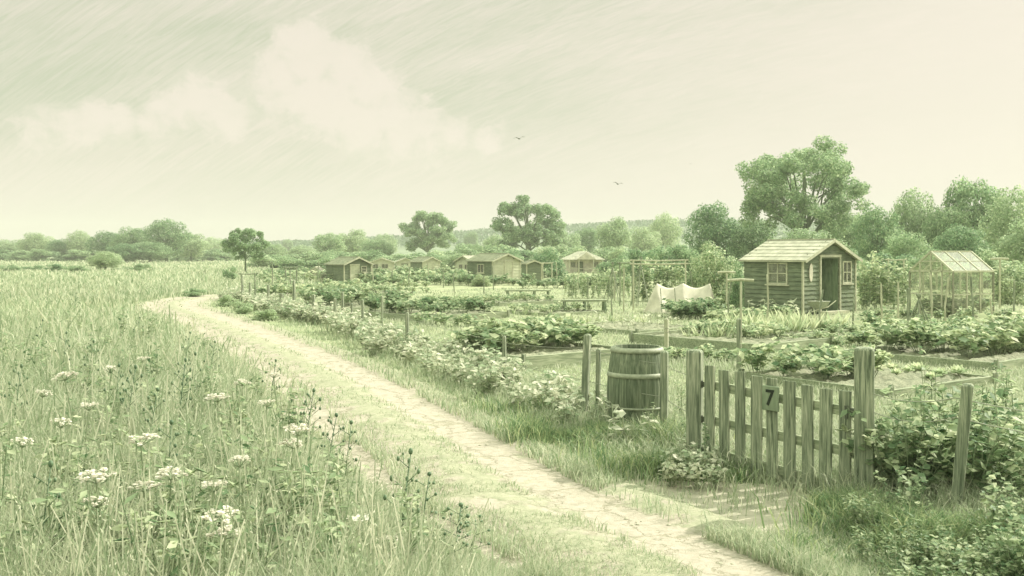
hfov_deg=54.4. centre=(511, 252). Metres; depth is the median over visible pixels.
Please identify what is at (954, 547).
bramble
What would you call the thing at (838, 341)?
leafy vegetable
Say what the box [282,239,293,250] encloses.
tree
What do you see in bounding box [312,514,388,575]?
meadow weed
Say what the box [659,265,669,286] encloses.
bean plant
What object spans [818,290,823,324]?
garden cane
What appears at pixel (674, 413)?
tall weed
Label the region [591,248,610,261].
bush
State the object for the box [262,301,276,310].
verge weed
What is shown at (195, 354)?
budded weed
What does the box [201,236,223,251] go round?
tree
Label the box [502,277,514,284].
bushy vegetable
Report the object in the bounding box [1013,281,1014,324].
garden cane
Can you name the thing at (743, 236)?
tree
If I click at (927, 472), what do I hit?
bramble
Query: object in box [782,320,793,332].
leek
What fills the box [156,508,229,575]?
meadow weed
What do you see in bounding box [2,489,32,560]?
meadow weed
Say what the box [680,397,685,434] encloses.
tall weed
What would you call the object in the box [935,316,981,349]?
leafy vegetable
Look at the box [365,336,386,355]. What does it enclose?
verge weed
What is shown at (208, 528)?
meadow weed
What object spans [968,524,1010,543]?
bramble
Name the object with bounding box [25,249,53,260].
bush
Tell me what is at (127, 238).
tree
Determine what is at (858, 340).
leafy vegetable
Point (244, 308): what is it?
bush
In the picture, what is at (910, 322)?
leafy vegetable
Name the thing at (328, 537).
meadow weed
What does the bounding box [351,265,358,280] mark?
door
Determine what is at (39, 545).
meadow weed
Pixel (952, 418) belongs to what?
fence wire
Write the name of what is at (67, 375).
umbel flower
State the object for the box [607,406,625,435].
seedling
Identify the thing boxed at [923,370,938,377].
cabbage
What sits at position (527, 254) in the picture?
bush
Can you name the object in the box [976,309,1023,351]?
leafy vegetable
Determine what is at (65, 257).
bush
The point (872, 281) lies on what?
bean plant
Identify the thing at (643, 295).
bean plant
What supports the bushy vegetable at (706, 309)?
on the ground at (475, 292)
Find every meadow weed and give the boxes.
[0,332,11,362]
[0,377,21,401]
[0,414,25,469]
[0,414,27,464]
[0,446,16,528]
[0,525,10,570]
[2,444,19,471]
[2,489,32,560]
[8,339,39,378]
[10,510,79,575]
[25,337,54,375]
[27,480,76,574]
[30,434,83,479]
[39,423,83,485]
[41,441,83,507]
[44,324,59,339]
[47,362,81,393]
[47,465,108,550]
[48,392,93,433]
[61,361,97,396]
[64,427,113,472]
[65,445,115,484]
[66,312,84,334]
[70,416,104,445]
[75,454,120,543]
[77,334,108,361]
[77,416,96,439]
[78,366,106,401]
[87,321,112,352]
[93,404,130,453]
[94,373,130,410]
[94,390,122,423]
[98,422,162,493]
[98,459,116,484]
[111,493,193,575]
[112,345,127,374]
[115,304,129,338]
[116,462,162,511]
[124,505,197,575]
[128,345,150,377]
[128,444,190,492]
[139,314,159,341]
[142,373,165,420]
[143,307,158,341]
[143,336,163,381]
[145,349,164,366]
[145,472,190,527]
[153,461,229,533]
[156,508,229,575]
[160,416,205,468]
[160,419,192,443]
[161,360,184,377]
[161,517,205,563]
[165,453,229,544]
[176,489,258,565]
[179,374,221,417]
[185,525,252,571]
[186,363,219,402]
[188,432,222,477]
[194,423,241,485]
[195,328,214,352]
[197,411,231,461]
[202,475,269,517]
[202,502,230,534]
[203,379,239,429]
[206,430,282,494]
[216,440,285,492]
[218,493,282,575]
[224,372,255,440]
[225,460,288,523]
[239,422,260,453]
[246,452,300,519]
[248,363,267,402]
[256,421,318,465]
[264,502,301,536]
[265,380,304,439]
[266,393,315,444]
[267,451,327,537]
[276,470,350,548]
[279,520,366,575]
[281,456,343,493]
[292,476,326,520]
[294,502,343,558]
[305,471,346,520]
[309,461,370,536]
[309,552,327,575]
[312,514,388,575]
[320,441,350,486]
[322,463,346,490]
[335,546,383,575]
[395,488,449,566]
[841,494,863,528]
[841,494,864,520]
[847,489,868,532]
[850,491,869,524]
[851,519,873,559]
[851,531,870,560]
[853,531,874,562]
[862,489,879,530]
[871,511,887,532]
[874,543,893,575]
[878,531,905,574]
[884,531,900,550]
[890,531,901,559]
[892,510,921,563]
[905,526,929,566]
[906,476,926,509]
[906,496,923,513]
[937,518,953,538]
[937,530,967,554]
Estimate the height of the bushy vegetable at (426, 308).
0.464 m
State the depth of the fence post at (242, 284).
40.62 m
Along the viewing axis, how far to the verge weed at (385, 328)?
22.69 m
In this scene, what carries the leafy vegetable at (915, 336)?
on the raised bed at (983, 359)
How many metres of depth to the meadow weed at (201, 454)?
7.86 m
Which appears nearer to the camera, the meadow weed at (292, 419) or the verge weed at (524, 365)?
the meadow weed at (292, 419)
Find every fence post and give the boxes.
[242,275,243,292]
[267,285,269,297]
[292,280,295,299]
[312,294,314,305]
[333,298,335,311]
[341,292,343,309]
[361,299,363,320]
[381,296,382,327]
[405,312,408,339]
[502,335,506,379]
[581,334,591,413]
[595,348,600,413]
[660,351,668,423]
[664,318,668,348]
[736,318,740,370]
[907,288,909,325]
[950,383,973,514]
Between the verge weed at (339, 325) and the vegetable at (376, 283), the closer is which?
the verge weed at (339, 325)
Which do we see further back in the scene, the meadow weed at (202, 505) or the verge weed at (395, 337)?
the verge weed at (395, 337)
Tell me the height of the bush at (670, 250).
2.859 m
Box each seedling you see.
[602,399,620,420]
[604,418,623,444]
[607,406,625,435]
[623,422,636,441]
[640,415,659,433]
[784,299,794,309]
[790,298,799,312]
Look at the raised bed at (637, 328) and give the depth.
26.55 m
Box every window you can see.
[476,264,484,273]
[765,262,788,285]
[841,261,853,284]
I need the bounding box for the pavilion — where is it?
[561,251,604,272]
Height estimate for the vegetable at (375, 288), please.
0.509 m
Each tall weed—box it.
[643,402,655,420]
[671,406,677,432]
[673,381,685,418]
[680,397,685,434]
[701,423,709,458]
[905,356,937,468]
[918,342,942,445]
[974,358,1000,430]
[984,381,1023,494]
[992,363,1016,418]
[993,378,1023,419]
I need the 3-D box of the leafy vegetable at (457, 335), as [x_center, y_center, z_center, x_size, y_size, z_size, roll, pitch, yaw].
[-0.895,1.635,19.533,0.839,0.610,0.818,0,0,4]
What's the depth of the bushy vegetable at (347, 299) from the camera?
34.99 m
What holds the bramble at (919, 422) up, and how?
on the ground at (475, 292)
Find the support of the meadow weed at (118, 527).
on the ground at (475, 292)
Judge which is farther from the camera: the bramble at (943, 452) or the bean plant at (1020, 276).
the bean plant at (1020, 276)
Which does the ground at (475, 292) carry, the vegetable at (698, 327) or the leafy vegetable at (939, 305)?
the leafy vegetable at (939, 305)
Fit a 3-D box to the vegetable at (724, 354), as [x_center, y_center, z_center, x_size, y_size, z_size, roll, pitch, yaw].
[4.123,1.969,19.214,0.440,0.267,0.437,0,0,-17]
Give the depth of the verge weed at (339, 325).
24.21 m
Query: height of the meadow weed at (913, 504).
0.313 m
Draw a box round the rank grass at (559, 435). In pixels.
[448,386,1023,575]
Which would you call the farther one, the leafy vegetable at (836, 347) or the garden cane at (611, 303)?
the garden cane at (611, 303)
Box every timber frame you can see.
[238,273,257,301]
[283,267,298,280]
[541,262,552,278]
[617,262,634,305]
[630,259,688,309]
[885,259,906,305]
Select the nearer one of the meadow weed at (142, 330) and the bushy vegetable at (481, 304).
the meadow weed at (142, 330)
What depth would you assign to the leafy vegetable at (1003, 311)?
31.40 m
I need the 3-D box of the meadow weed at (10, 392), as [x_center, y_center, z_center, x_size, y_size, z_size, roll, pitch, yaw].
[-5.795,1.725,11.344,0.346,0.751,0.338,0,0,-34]
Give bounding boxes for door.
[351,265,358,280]
[428,262,432,270]
[505,262,511,279]
[577,262,582,271]
[822,259,837,309]
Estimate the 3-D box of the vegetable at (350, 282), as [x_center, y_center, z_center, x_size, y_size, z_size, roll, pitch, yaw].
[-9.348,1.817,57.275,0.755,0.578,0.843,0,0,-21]
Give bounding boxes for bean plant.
[564,276,567,292]
[567,281,571,297]
[569,279,574,297]
[574,283,577,297]
[576,272,582,291]
[579,272,586,297]
[584,278,589,297]
[591,267,597,289]
[591,280,595,296]
[596,269,603,292]
[596,275,602,297]
[602,271,606,290]
[603,266,611,296]
[612,269,618,297]
[621,274,626,296]
[625,276,630,296]
[631,266,641,300]
[638,257,648,300]
[638,274,649,300]
[643,258,657,297]
[652,269,661,284]
[657,262,669,287]
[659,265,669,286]
[666,267,676,287]
[669,262,681,287]
[675,266,687,285]
[857,260,866,298]
[857,269,869,308]
[859,273,872,306]
[861,265,872,296]
[866,254,881,305]
[868,262,884,308]
[871,250,886,295]
[874,269,887,308]
[880,257,896,306]
[886,270,899,308]
[890,262,902,299]
[893,263,908,301]
[897,260,911,308]
[911,273,918,287]
[994,263,1005,302]
[1004,262,1016,288]
[1010,269,1020,291]
[1013,265,1023,288]
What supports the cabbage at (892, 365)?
on the raised bed at (904, 382)
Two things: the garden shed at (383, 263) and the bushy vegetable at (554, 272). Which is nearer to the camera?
the bushy vegetable at (554, 272)
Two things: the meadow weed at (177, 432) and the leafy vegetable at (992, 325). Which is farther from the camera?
the leafy vegetable at (992, 325)
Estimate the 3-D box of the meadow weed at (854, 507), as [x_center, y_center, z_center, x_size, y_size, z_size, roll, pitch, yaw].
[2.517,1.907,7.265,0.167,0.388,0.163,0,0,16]
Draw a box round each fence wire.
[283,295,685,374]
[300,305,685,410]
[874,394,1023,411]
[874,412,1023,432]
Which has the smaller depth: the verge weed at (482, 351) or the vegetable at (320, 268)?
the verge weed at (482, 351)
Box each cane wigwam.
[604,262,620,302]
[630,257,648,305]
[862,257,878,305]
[910,294,930,326]
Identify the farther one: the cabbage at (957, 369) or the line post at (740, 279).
the line post at (740, 279)
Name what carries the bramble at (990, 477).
on the ground at (475, 292)
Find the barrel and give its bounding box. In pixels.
[607,344,663,424]
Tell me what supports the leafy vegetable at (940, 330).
on the raised bed at (983, 359)
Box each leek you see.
[681,327,696,336]
[690,322,704,335]
[704,320,725,337]
[711,322,727,337]
[717,323,731,336]
[720,311,734,323]
[723,308,739,326]
[742,315,752,327]
[743,311,762,327]
[772,311,787,324]
[778,310,795,322]
[780,310,793,326]
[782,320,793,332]
[786,317,801,331]
[790,310,807,330]
[791,308,808,320]
[795,309,810,324]
[804,311,814,326]
[806,316,822,329]
[811,309,826,321]
[812,316,823,329]
[824,309,839,325]
[836,308,851,326]
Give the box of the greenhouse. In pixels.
[909,251,993,316]
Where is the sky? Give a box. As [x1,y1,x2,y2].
[0,0,1023,241]
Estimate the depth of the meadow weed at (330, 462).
7.22 m
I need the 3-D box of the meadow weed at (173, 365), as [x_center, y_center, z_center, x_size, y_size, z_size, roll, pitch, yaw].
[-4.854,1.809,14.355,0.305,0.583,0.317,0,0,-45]
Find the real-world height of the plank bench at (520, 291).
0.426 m
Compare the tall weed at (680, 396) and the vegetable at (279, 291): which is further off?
the vegetable at (279, 291)
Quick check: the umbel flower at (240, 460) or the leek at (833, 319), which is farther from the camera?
the leek at (833, 319)
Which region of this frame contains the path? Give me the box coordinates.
[631,476,811,535]
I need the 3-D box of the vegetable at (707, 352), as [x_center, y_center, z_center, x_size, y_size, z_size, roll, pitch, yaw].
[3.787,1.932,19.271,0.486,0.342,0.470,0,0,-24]
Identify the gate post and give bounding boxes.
[686,349,703,453]
[854,346,874,490]
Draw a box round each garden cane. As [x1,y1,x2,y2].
[587,277,588,304]
[611,289,612,316]
[623,268,624,310]
[727,278,732,315]
[766,274,768,316]
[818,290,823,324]
[852,290,855,326]
[880,284,882,319]
[897,282,898,318]
[929,274,932,322]
[944,278,949,322]
[970,276,973,322]
[989,298,993,321]
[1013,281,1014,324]
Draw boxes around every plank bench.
[504,290,550,297]
[561,299,607,312]
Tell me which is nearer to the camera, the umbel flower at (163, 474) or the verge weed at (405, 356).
the umbel flower at (163, 474)
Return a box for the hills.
[44,223,992,257]
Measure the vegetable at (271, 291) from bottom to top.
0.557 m
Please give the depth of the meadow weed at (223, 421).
8.17 m
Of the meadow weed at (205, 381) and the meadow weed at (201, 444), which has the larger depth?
the meadow weed at (205, 381)
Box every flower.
[10,437,36,501]
[30,389,52,438]
[50,417,71,482]
[51,371,90,440]
[73,402,97,449]
[75,467,120,574]
[83,496,111,559]
[98,365,118,427]
[121,480,161,553]
[127,433,159,507]
[135,356,148,393]
[153,466,194,545]
[199,480,228,556]
[200,505,239,575]
[204,393,229,438]
[206,525,239,575]
[226,455,255,536]
[234,379,251,425]
[255,399,276,453]
[266,372,283,422]
[271,437,302,508]
[279,423,311,501]
[346,514,368,552]
[382,535,402,557]
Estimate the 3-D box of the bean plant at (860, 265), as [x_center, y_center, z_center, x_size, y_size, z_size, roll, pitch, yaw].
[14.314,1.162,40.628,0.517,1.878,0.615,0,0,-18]
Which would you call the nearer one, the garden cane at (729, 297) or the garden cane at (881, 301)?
the garden cane at (881, 301)
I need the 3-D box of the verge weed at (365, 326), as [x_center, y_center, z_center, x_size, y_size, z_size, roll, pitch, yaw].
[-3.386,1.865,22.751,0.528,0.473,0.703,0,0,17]
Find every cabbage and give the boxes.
[885,362,899,367]
[889,367,903,374]
[901,364,915,372]
[908,361,928,370]
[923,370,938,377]
[928,367,948,373]
[948,364,969,374]
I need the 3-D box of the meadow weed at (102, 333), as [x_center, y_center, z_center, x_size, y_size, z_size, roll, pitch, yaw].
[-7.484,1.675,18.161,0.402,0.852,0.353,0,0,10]
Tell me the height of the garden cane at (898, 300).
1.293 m
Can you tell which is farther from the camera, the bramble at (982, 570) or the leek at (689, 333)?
the leek at (689, 333)
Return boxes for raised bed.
[304,301,421,312]
[359,308,509,322]
[362,290,412,295]
[444,340,610,369]
[458,297,561,305]
[504,307,603,315]
[578,319,695,334]
[629,329,833,353]
[719,326,860,336]
[739,366,997,399]
[841,342,1023,370]
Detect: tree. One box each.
[0,239,24,251]
[15,232,54,253]
[45,239,70,257]
[62,229,94,253]
[83,230,122,258]
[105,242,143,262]
[108,226,146,261]
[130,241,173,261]
[141,218,193,261]
[176,233,212,261]
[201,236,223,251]
[219,228,270,271]
[262,243,286,255]
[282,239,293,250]
[284,245,315,255]
[311,233,347,252]
[338,229,369,253]
[359,239,393,255]
[371,233,397,254]
[397,210,457,253]
[463,230,478,246]
[463,243,481,252]
[481,234,505,252]
[489,194,566,256]
[540,229,581,249]
[573,226,598,252]
[595,216,634,252]
[625,226,661,252]
[648,211,683,251]
[681,200,742,266]
[729,218,776,262]
[734,134,873,240]
[760,227,850,247]
[821,212,874,255]
[849,203,904,263]
[881,231,933,276]
[886,186,940,274]
[922,206,972,275]
[930,223,991,264]
[940,175,1014,251]
[976,184,1023,273]
[992,218,1023,274]
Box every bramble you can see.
[833,407,916,490]
[857,418,941,495]
[873,463,929,509]
[875,404,956,489]
[875,405,954,499]
[875,408,915,473]
[879,379,956,453]
[882,446,953,504]
[882,489,913,509]
[887,569,921,575]
[893,498,936,518]
[897,423,940,469]
[898,554,947,575]
[899,386,981,452]
[900,400,1023,499]
[901,539,947,567]
[910,383,1013,485]
[912,413,1023,501]
[912,534,973,572]
[915,428,1006,485]
[919,400,1002,475]
[923,403,1023,499]
[923,529,955,551]
[924,536,972,574]
[925,537,981,567]
[930,559,983,575]
[933,383,1010,458]
[936,538,987,574]
[948,400,1017,463]
[956,508,991,521]
[958,546,1022,575]
[958,554,1023,575]
[961,518,992,536]
[966,530,1013,569]
[967,543,999,571]
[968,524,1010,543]
[970,423,1023,491]
[971,414,1023,491]
[975,542,995,561]
[976,388,1019,424]
[977,486,1023,518]
[978,490,1023,527]
[979,475,1023,521]
[984,470,1023,505]
[985,397,1023,445]
[985,418,1023,496]
[985,486,1022,531]
[985,511,1023,575]
[986,501,1023,534]
[993,514,1023,569]
[995,454,1023,497]
[1000,497,1023,530]
[1001,525,1023,575]
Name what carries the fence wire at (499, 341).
attached to the gate post at (694, 389)
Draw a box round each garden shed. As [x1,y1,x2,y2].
[323,256,373,282]
[371,258,394,270]
[394,258,409,267]
[408,256,441,270]
[453,255,474,270]
[465,253,523,283]
[521,260,543,280]
[739,239,862,314]
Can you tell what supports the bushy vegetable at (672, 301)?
on the ground at (475, 292)
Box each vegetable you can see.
[251,286,266,294]
[256,272,269,278]
[261,278,275,284]
[262,285,278,293]
[272,283,290,295]
[274,277,287,283]
[279,271,295,280]
[288,283,306,295]
[291,271,305,276]
[296,287,322,303]
[300,284,324,294]
[301,267,314,275]
[303,270,324,280]
[304,266,325,281]
[319,286,339,305]
[321,288,340,304]
[323,278,333,285]
[325,281,344,287]
[333,291,357,306]
[337,283,349,291]
[337,287,360,303]
[344,279,356,284]
[346,285,381,303]
[352,278,363,284]
[356,272,366,279]
[358,285,376,292]
[360,294,380,311]
[367,284,379,292]
[368,272,383,284]
[370,279,382,285]
[371,271,391,276]
[375,267,387,274]
[377,275,389,284]
[377,295,402,312]
[378,286,391,291]
[382,287,401,299]
[383,276,396,284]
[386,270,408,280]
[387,291,416,300]
[391,284,403,290]
[392,298,410,313]
[394,264,410,276]
[395,276,410,285]
[396,297,420,312]
[401,278,413,287]
[402,270,419,276]
[409,295,435,312]
[411,275,420,282]
[412,265,431,273]
[412,312,432,323]
[415,269,429,277]
[417,301,440,311]
[419,275,433,283]
[419,280,432,286]
[420,270,438,277]
[420,311,445,322]
[426,274,442,284]
[431,314,449,324]
[434,265,454,275]
[434,303,456,314]
[437,295,451,303]
[437,300,451,311]
[440,278,452,284]
[442,274,457,284]
[442,297,459,307]
[445,321,485,349]
[446,315,461,325]
[447,297,476,313]
[455,269,466,277]
[456,274,462,284]
[458,271,476,283]
[458,272,474,285]
[458,313,477,326]
[459,296,484,310]
[462,319,478,325]
[470,325,513,350]
[477,299,497,311]
[479,311,531,348]
[480,326,525,352]
[488,275,504,285]
[488,294,500,300]
[493,273,507,283]
[496,317,537,346]
[500,295,513,301]
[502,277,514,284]
[505,320,547,350]
[508,277,518,284]
[508,302,524,309]
[511,292,524,300]
[516,279,534,288]
[520,273,535,285]
[520,293,534,299]
[520,315,556,343]
[522,303,535,311]
[522,315,556,345]
[527,280,541,287]
[538,316,581,348]
[539,280,551,287]
[539,306,547,311]
[539,313,580,345]
[544,294,555,300]
[546,269,558,277]
[547,278,561,287]
[548,304,559,311]
[552,276,571,287]
[557,319,603,346]
[564,305,573,311]
[571,302,584,309]
[578,275,594,286]
[586,304,594,310]
[660,299,688,316]
[661,302,694,318]
[662,298,690,312]
[662,346,684,360]
[669,348,689,357]
[679,325,694,332]
[681,303,707,319]
[682,298,716,317]
[689,321,704,331]
[692,306,716,318]
[693,296,722,303]
[694,343,714,357]
[697,297,721,308]
[698,317,720,322]
[701,312,721,320]
[701,320,721,332]
[705,319,730,330]
[706,308,736,320]
[710,351,722,359]
[712,309,739,322]
[714,302,733,314]
[714,348,734,360]
[717,324,735,334]
[718,319,744,334]
[725,350,735,358]
[731,336,780,373]
[735,326,753,337]
[736,307,764,319]
[742,321,764,335]
[747,327,769,338]
[757,320,778,335]
[761,304,783,316]
[763,323,789,336]
[767,353,806,376]
[769,323,787,336]
[773,347,806,369]
[779,305,794,314]
[781,343,818,367]
[784,331,802,338]
[791,343,840,374]
[804,328,828,337]
[805,345,851,369]
[807,347,852,380]
[810,328,837,339]
[812,319,833,330]
[825,324,842,333]
[831,337,844,345]
[831,349,853,378]
[837,322,849,328]
[839,331,862,345]
[845,344,894,376]
[846,324,861,331]
[847,327,869,345]
[852,318,908,350]
[853,311,879,327]
[854,326,874,334]
[859,333,879,344]
[863,310,873,317]
[866,308,883,316]
[867,321,882,334]
[875,313,896,325]
[879,317,920,348]
[883,305,896,316]
[890,318,949,353]
[899,307,905,317]
[902,307,917,315]
[915,314,933,321]
[921,291,954,314]
[921,292,962,310]
[923,299,954,313]
[924,323,965,352]
[933,310,943,318]
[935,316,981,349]
[938,304,956,317]
[941,325,997,357]
[946,319,961,325]
[947,298,971,312]
[949,288,981,308]
[949,309,968,323]
[956,322,995,328]
[959,306,976,316]
[961,319,1018,355]
[971,295,994,313]
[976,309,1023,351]
[977,315,1023,353]
[999,308,1012,315]
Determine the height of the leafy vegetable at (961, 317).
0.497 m
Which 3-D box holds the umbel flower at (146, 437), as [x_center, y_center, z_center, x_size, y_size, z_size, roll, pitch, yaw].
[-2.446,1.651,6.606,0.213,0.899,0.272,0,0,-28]
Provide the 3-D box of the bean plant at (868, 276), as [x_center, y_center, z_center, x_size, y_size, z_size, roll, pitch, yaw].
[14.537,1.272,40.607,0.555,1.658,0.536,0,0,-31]
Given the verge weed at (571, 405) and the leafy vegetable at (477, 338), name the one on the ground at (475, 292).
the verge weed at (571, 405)
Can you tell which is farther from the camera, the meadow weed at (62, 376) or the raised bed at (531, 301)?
the raised bed at (531, 301)
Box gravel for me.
[231,333,788,575]
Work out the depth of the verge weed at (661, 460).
9.18 m
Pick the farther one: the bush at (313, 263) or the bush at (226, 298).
the bush at (313, 263)
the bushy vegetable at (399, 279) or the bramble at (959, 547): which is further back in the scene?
the bushy vegetable at (399, 279)
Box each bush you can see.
[0,249,18,259]
[0,264,21,270]
[4,250,35,260]
[22,265,44,269]
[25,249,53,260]
[38,251,78,260]
[45,264,65,270]
[62,265,89,271]
[63,249,93,260]
[85,251,124,268]
[133,263,151,270]
[168,252,185,260]
[178,252,208,261]
[182,288,206,296]
[202,248,227,260]
[217,248,234,260]
[217,294,242,306]
[222,266,236,279]
[231,301,253,313]
[243,255,279,267]
[250,309,278,320]
[268,254,302,260]
[274,256,304,269]
[294,251,317,266]
[297,254,321,266]
[302,255,335,269]
[308,249,339,264]
[317,251,352,258]
[350,249,387,260]
[351,251,371,261]
[370,253,404,259]
[374,256,401,268]
[393,252,425,259]
[411,253,448,261]
[426,250,444,264]
[429,249,453,264]
[440,253,465,268]
[442,243,476,256]
[470,274,492,286]
[478,244,516,254]
[500,252,523,259]
[504,249,535,267]
[531,245,562,262]
[533,247,567,276]
[555,244,568,254]
[557,247,579,260]
[563,245,599,266]
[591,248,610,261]
[594,246,625,258]
[594,252,629,275]
[604,246,640,266]
[607,259,630,278]
[626,248,658,280]
[642,248,665,267]
[651,243,690,278]
[674,248,705,282]
[680,256,704,287]
[691,240,739,305]
[707,248,742,267]
[727,260,743,307]
[848,248,878,287]
[857,271,896,301]
[869,251,918,286]
[906,249,991,290]
[969,247,1023,288]
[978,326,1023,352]
[988,274,1023,304]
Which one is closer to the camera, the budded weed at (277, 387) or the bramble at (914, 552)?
the bramble at (914, 552)
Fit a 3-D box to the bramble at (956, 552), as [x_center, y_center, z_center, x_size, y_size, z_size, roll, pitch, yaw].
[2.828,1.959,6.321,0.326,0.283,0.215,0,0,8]
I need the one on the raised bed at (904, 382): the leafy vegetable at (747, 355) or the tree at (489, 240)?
the leafy vegetable at (747, 355)
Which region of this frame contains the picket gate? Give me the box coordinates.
[701,365,853,491]
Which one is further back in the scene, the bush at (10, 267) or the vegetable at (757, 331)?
the bush at (10, 267)
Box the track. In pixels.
[134,291,863,575]
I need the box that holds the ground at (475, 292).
[5,258,1023,570]
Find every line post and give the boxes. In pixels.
[717,271,735,304]
[727,278,753,367]
[990,257,1008,307]
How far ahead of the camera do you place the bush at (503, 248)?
143.13 m
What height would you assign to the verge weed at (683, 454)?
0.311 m
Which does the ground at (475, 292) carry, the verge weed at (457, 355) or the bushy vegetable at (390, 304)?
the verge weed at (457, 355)
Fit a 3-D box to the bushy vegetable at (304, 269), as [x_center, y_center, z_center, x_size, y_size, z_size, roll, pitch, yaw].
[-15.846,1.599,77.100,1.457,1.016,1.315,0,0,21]
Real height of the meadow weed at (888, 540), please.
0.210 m
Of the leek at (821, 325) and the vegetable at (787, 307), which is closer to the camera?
the leek at (821, 325)
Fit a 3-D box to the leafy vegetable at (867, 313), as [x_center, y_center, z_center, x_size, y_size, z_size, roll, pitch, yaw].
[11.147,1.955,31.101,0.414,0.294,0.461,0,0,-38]
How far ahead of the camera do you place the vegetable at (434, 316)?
28.64 m
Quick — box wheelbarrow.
[807,300,835,315]
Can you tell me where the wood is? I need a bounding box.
[3,218,921,249]
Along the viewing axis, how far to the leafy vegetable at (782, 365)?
15.95 m
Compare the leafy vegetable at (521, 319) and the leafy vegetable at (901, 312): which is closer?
the leafy vegetable at (521, 319)
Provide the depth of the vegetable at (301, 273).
70.74 m
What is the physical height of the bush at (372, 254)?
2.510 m
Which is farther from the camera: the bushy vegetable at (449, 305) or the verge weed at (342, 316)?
the bushy vegetable at (449, 305)
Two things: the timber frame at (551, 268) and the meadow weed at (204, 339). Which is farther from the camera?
the timber frame at (551, 268)
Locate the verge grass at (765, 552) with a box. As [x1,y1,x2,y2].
[135,294,1023,575]
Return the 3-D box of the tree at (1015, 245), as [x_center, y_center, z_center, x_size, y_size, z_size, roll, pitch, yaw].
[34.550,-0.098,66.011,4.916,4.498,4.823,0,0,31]
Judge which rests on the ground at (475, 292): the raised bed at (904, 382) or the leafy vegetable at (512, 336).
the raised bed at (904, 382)
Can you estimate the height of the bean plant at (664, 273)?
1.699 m
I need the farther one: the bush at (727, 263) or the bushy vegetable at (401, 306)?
the bush at (727, 263)
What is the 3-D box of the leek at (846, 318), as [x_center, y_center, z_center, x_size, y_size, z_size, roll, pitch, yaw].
[8.654,1.727,26.038,0.462,0.544,0.349,0,0,23]
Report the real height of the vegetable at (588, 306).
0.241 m
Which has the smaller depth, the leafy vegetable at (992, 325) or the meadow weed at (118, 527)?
the meadow weed at (118, 527)
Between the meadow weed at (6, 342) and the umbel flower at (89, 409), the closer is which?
the umbel flower at (89, 409)
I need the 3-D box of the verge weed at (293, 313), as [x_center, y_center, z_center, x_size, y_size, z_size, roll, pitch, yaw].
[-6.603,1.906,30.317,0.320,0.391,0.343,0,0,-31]
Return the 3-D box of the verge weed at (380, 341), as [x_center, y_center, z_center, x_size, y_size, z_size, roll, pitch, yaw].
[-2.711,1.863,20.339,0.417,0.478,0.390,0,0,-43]
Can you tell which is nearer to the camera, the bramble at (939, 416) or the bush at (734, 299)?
the bramble at (939, 416)
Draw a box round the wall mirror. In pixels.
[809,263,812,281]
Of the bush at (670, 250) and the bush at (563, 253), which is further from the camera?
the bush at (563, 253)
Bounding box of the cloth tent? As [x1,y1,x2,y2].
[643,282,714,313]
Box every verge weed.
[230,289,243,298]
[241,293,255,302]
[247,295,262,302]
[254,301,270,311]
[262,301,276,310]
[265,294,278,303]
[278,302,298,318]
[280,298,302,308]
[290,309,296,319]
[291,307,302,320]
[297,303,317,323]
[299,302,317,313]
[311,313,318,324]
[312,308,328,323]
[315,310,341,330]
[318,306,340,317]
[325,306,346,315]
[326,312,345,334]
[331,313,351,332]
[333,315,362,337]
[338,316,356,335]
[338,318,361,338]
[353,326,375,347]
[354,321,381,346]
[355,323,377,336]
[359,311,380,320]
[359,313,376,325]
[360,331,388,355]
[362,317,387,326]
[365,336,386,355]
[372,333,386,353]
[373,332,392,351]
[379,322,398,339]
[383,322,404,329]
[384,324,416,335]
[387,324,418,350]
[389,344,404,359]
[395,341,417,367]
[399,335,422,350]
[406,340,432,362]
[413,351,436,363]
[414,329,432,348]
[415,351,447,375]
[417,346,436,356]
[418,340,443,352]
[421,352,462,377]
[437,337,469,353]
[440,344,473,364]
[442,356,473,383]
[446,358,474,386]
[464,373,495,398]
[468,348,509,368]
[469,365,502,380]
[470,344,501,366]
[471,361,511,397]
[477,354,512,367]
[482,351,522,380]
[485,357,518,377]
[498,380,522,394]
[504,367,523,385]
[507,385,529,408]
[509,361,527,373]
[512,360,531,372]
[521,379,556,408]
[526,367,571,396]
[543,394,584,420]
[544,370,576,387]
[547,376,589,415]
[547,383,576,405]
[548,380,580,407]
[558,398,580,413]
[590,390,606,413]
[651,449,679,470]
[657,454,686,486]
[665,449,701,467]
[667,446,699,463]
[674,463,697,486]
[675,436,698,454]
[681,456,717,489]
[698,446,723,472]
[700,463,731,488]
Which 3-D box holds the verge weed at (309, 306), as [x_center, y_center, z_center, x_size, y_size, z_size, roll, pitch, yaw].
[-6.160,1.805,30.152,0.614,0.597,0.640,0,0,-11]
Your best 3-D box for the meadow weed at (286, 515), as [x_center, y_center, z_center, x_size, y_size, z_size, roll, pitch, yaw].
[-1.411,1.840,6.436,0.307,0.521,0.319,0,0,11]
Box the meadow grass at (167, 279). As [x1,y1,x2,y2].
[0,258,558,575]
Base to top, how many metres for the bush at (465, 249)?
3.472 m
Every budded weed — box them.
[4,364,27,417]
[21,460,60,533]
[32,319,46,349]
[55,331,69,370]
[80,340,98,376]
[103,363,123,412]
[120,365,142,419]
[133,317,143,337]
[139,387,164,433]
[152,419,178,476]
[168,358,191,425]
[182,332,194,370]
[184,352,200,406]
[203,341,219,370]
[262,359,280,404]
[297,388,321,446]
[317,413,344,471]
[332,420,357,478]
[383,448,419,543]
[407,472,436,527]
[433,502,469,561]
[457,515,490,558]

